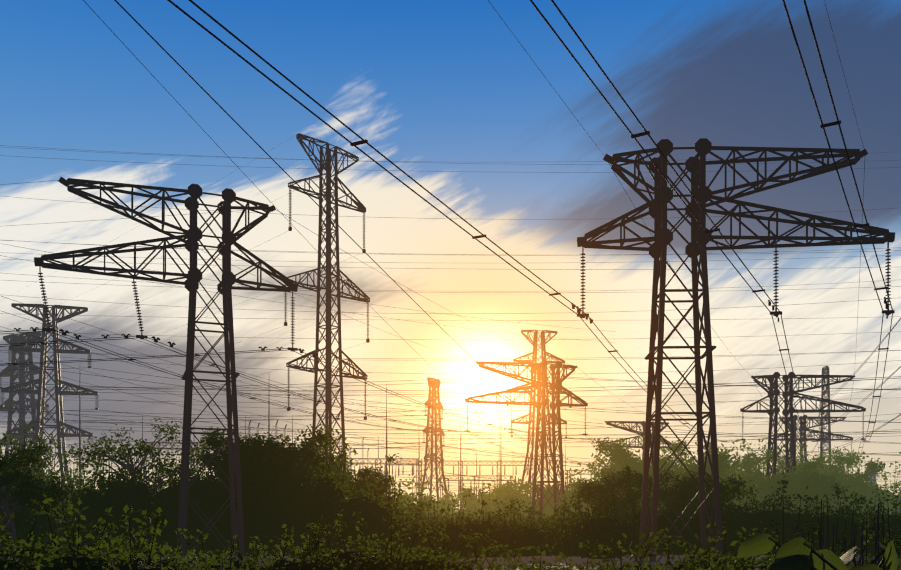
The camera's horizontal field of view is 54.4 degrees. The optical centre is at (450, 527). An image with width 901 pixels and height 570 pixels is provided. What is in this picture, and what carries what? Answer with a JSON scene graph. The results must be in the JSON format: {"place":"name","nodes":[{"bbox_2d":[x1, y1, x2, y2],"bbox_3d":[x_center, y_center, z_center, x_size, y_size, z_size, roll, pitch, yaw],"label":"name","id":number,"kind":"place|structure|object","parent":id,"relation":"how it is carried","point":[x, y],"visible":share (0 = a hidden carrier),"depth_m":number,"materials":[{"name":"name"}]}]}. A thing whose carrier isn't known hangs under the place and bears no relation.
{"place":"outdoors","nodes":[
{"label":"outdoors","id":0,"kind":"place"},
{"bbox_2d":[61,418,200,498],"bbox_3d":[-22.028,-2.834,61.015,8.583,9.923,8.047,0,0,-1],"label":"sparse tree","id":1,"kind":"object","parent":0,"point":[164,470],"depth_m":60.71,"materials":[{"name":"green plant"}]},
{"bbox_2d":[138,414,295,481],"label":"gantry","id":2,"kind":"object","parent":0,"point":[197,443],"visible":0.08,"depth_m":173.40,"materials":[{"name":"metal"}]},
{"bbox_2d":[240,421,350,488],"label":"tree crown","id":3,"kind":"object","parent":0,"point":[320,437],"depth_m":68.62},
{"bbox_2d":[286,447,360,494],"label":"tree crown","id":4,"kind":"object","parent":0,"point":[340,456],"visible":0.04,"depth_m":77.60},
{"bbox_2d":[0,0,900,508],"label":"sky","id":5,"kind":"structure","parent":0,"point":[441,85],"materials":[{"name":"blue"}]},
{"bbox_2d":[440,451,515,498],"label":"gantry","id":6,"kind":"object","parent":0,"point":[511,480],"visible":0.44,"depth_m":204.47,"materials":[{"name":"metal"}]},
{"bbox_2d":[152,554,898,569],"bbox_3d":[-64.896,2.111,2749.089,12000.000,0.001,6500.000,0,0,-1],"label":"ground","id":7,"kind":"structure","parent":0,"point":[578,560],"depth_m":56.02,"materials":[{"name":"green plant"}]},
{"bbox_2d":[0,332,48,478],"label":"tower","id":8,"kind":"structure","parent":7,"relation":"on","point":[10,401],"depth_m":226.04,"materials":[{"name":"metal"}]},
{"bbox_2d":[0,438,51,547],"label":"bush","id":9,"kind":"object","parent":7,"relation":"on","point":[8,489],"depth_m":57.84,"materials":[{"name":"green plant"}]},
{"bbox_2d":[0,447,72,549],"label":"bush","id":10,"kind":"object","parent":7,"relation":"on","point":[26,494],"depth_m":43.76,"materials":[{"name":"green plant"}]},
{"bbox_2d":[0,303,98,488],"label":"tower","id":11,"kind":"structure","parent":7,"relation":"on","point":[38,423],"depth_m":186.87,"materials":[{"name":"metal"}]},
{"bbox_2d":[0,0,900,495],"bbox_3d":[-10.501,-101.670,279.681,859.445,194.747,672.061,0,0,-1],"label":"conductors","id":12,"kind":"object","parent":11,"relation":"on","point":[410,396],"visible":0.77,"depth_m":152.55,"materials":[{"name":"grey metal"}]},
{"bbox_2d":[34,177,297,562],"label":"tower","id":13,"kind":"structure","parent":7,"relation":"on","point":[192,235],"depth_m":53.59,"materials":[{"name":"metal"}]},
{"bbox_2d":[190,426,306,515],"bbox_3d":[-15.319,-2.682,65.119,9.232,9.596,9.344,0,0,-1],"label":"bush","id":14,"kind":"object","parent":7,"relation":"on","point":[212,441],"depth_m":64.02,"materials":[{"name":"green plant"}]},
{"bbox_2d":[158,420,479,496],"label":"switchgear","id":15,"kind":"object","parent":7,"relation":"on","point":[249,431],"visible":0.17,"depth_m":149.10,"materials":[{"name":"metal"}]},
{"bbox_2d":[284,133,369,465],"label":"tower","id":16,"kind":"structure","parent":7,"relation":"on","point":[327,195],"depth_m":99.40,"materials":[{"name":"metal"}]},
{"bbox_2d":[337,463,392,505],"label":"bush","id":17,"kind":"object","parent":7,"relation":"on","point":[367,473],"depth_m":83.69,"materials":[{"name":"green plant"}]},
{"bbox_2d":[341,438,421,500],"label":"gantry","id":18,"kind":"object","parent":7,"relation":"on","point":[380,463],"visible":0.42,"depth_m":189.12,"materials":[{"name":"metal"}]},
{"bbox_2d":[79,385,710,506],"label":"lightning masts","id":19,"kind":"object","parent":7,"relation":"on","point":[269,439],"visible":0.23,"depth_m":199.60,"materials":[{"name":"metal"}]},
{"bbox_2d":[379,492,417,505],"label":"bush","id":20,"kind":"object","parent":7,"relation":"on","point":[403,495],"visible":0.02,"depth_m":149.93,"materials":[{"name":"green plant"}]},
{"bbox_2d":[420,377,449,502],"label":"tower","id":21,"kind":"structure","parent":7,"relation":"on","point":[434,384],"depth_m":259.07,"materials":[{"name":"metal"}]},
{"bbox_2d":[415,490,460,512],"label":"bush","id":22,"kind":"object","parent":7,"relation":"on","point":[447,497],"depth_m":168.07,"materials":[{"name":"green plant"}]},
{"bbox_2d":[0,431,900,560],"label":"vegetation","id":23,"kind":"object","parent":7,"relation":"on","point":[571,523],"depth_m":61.39,"materials":[{"name":"green plant"}]},
{"bbox_2d":[0,492,900,569],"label":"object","id":24,"kind":"object","parent":7,"relation":"on","point":[50,549],"depth_m":20.05,"materials":[{"name":"green plant"}]},
{"bbox_2d":[0,423,900,536],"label":"bushes","id":25,"kind":"object","parent":7,"relation":"on","point":[417,493],"depth_m":77.25,"materials":[{"name":"green plant"}]},
{"bbox_2d":[385,421,533,509],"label":"gantry","id":26,"kind":"object","parent":7,"relation":"on","point":[462,465],"visible":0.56,"depth_m":234.92,"materials":[{"name":"metal"}]},
{"bbox_2d":[45,433,900,524],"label":"vegetation","id":27,"kind":"object","parent":7,"relation":"on","point":[517,493],"depth_m":136.86,"materials":[{"name":"green plant"}]},
{"bbox_2d":[459,490,488,511],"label":"bush","id":28,"kind":"object","parent":7,"relation":"on","point":[480,497],"visible":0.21,"depth_m":157.84,"materials":[{"name":"green plant"}]},
{"bbox_2d":[481,482,531,508],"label":"bush","id":29,"kind":"object","parent":7,"relation":"on","point":[499,492],"depth_m":149.28,"materials":[{"name":"green plant"}]},
{"bbox_2d":[160,496,891,569],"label":"dry stalks","id":30,"kind":"object","parent":7,"relation":"on","point":[821,543],"visible":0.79,"depth_m":6.89,"materials":[{"name":"brown plant"}]},
{"bbox_2d":[465,360,587,522],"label":"tower","id":31,"kind":"structure","parent":7,"relation":"on","point":[555,382],"depth_m":114.31,"materials":[{"name":"metal"}]},
{"bbox_2d":[507,330,570,496],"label":"tower","id":32,"kind":"structure","parent":7,"relation":"on","point":[534,341],"depth_m":199.67,"materials":[{"name":"metal"}]},
{"bbox_2d":[523,483,577,521],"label":"bush","id":33,"kind":"object","parent":7,"relation":"on","point":[547,508],"depth_m":120.32,"materials":[{"name":"green plant"}]},
{"bbox_2d":[550,477,625,517],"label":"bush","id":34,"kind":"object","parent":7,"relation":"on","point":[574,486],"depth_m":109.43,"materials":[{"name":"green plant"}]},
{"bbox_2d":[572,465,668,517],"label":"bush","id":35,"kind":"object","parent":7,"relation":"on","point":[620,481],"depth_m":89.51,"materials":[{"name":"green plant"}]},
{"bbox_2d":[598,421,674,462],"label":"tower","id":36,"kind":"structure","parent":7,"relation":"on","point":[642,423],"depth_m":178.01,"materials":[{"name":"metal"}]},
{"bbox_2d":[588,437,694,515],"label":"tree","id":37,"kind":"object","parent":7,"relation":"on","point":[618,452],"depth_m":104.20,"materials":[{"name":"green plant"}]},
{"bbox_2d":[626,448,742,509],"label":"bush","id":38,"kind":"object","parent":7,"relation":"on","point":[723,465],"depth_m":92.27,"materials":[{"name":"green plant"}]},
{"bbox_2d":[658,469,748,514],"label":"bush","id":39,"kind":"object","parent":7,"relation":"on","point":[690,483],"depth_m":83.59,"materials":[{"name":"green plant"}]},
{"bbox_2d":[577,138,894,567],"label":"tower","id":40,"kind":"structure","parent":7,"relation":"on","point":[703,194],"depth_m":46.69,"materials":[{"name":"metal"}]},
{"bbox_2d":[726,458,822,512],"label":"bush","id":41,"kind":"object","parent":7,"relation":"on","point":[806,465],"depth_m":99.68,"materials":[{"name":"green plant"}]},
{"bbox_2d":[754,469,845,514],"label":"bush","id":42,"kind":"object","parent":7,"relation":"on","point":[812,482],"depth_m":91.20,"materials":[{"name":"green plant"}]},
{"bbox_2d":[740,372,865,478],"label":"tower","id":43,"kind":"structure","parent":7,"relation":"on","point":[790,409],"depth_m":118.41,"materials":[{"name":"metal"}]},
{"bbox_2d":[772,415,852,461],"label":"tower","id":44,"kind":"structure","parent":7,"relation":"on","point":[801,429],"depth_m":181.86,"materials":[{"name":"metal"}]},
{"bbox_2d":[736,533,900,569],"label":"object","id":45,"kind":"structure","parent":7,"relation":"on","point":[793,554],"depth_m":2.41,"materials":[{"name":"green plant"}]},
{"bbox_2d":[820,366,830,464],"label":"tower","id":46,"kind":"structure","parent":7,"relation":"on","point":[825,389],"depth_m":281.50,"materials":[{"name":"metal"}]},
{"bbox_2d":[812,460,891,516],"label":"bush","id":47,"kind":"object","parent":7,"relation":"on","point":[863,488],"depth_m":113.74,"materials":[{"name":"green plant"}]},
{"bbox_2d":[864,466,877,485],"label":"tower","id":48,"kind":"structure","parent":7,"relation":"on","point":[870,479],"depth_m":424.15,"materials":[{"name":"metal"}]},
{"bbox_2d":[564,444,597,488],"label":"gantry","id":49,"kind":"object","parent":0,"point":[567,471],"visible":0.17,"depth_m":250.67,"materials":[{"name":"metal"}]},
{"bbox_2d":[685,447,782,506],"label":"tree crown","id":50,"kind":"object","parent":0,"point":[747,461],"depth_m":119.28},
{"bbox_2d":[759,446,861,479],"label":"tree crown","id":51,"kind":"object","parent":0,"point":[841,459],"depth_m":128.90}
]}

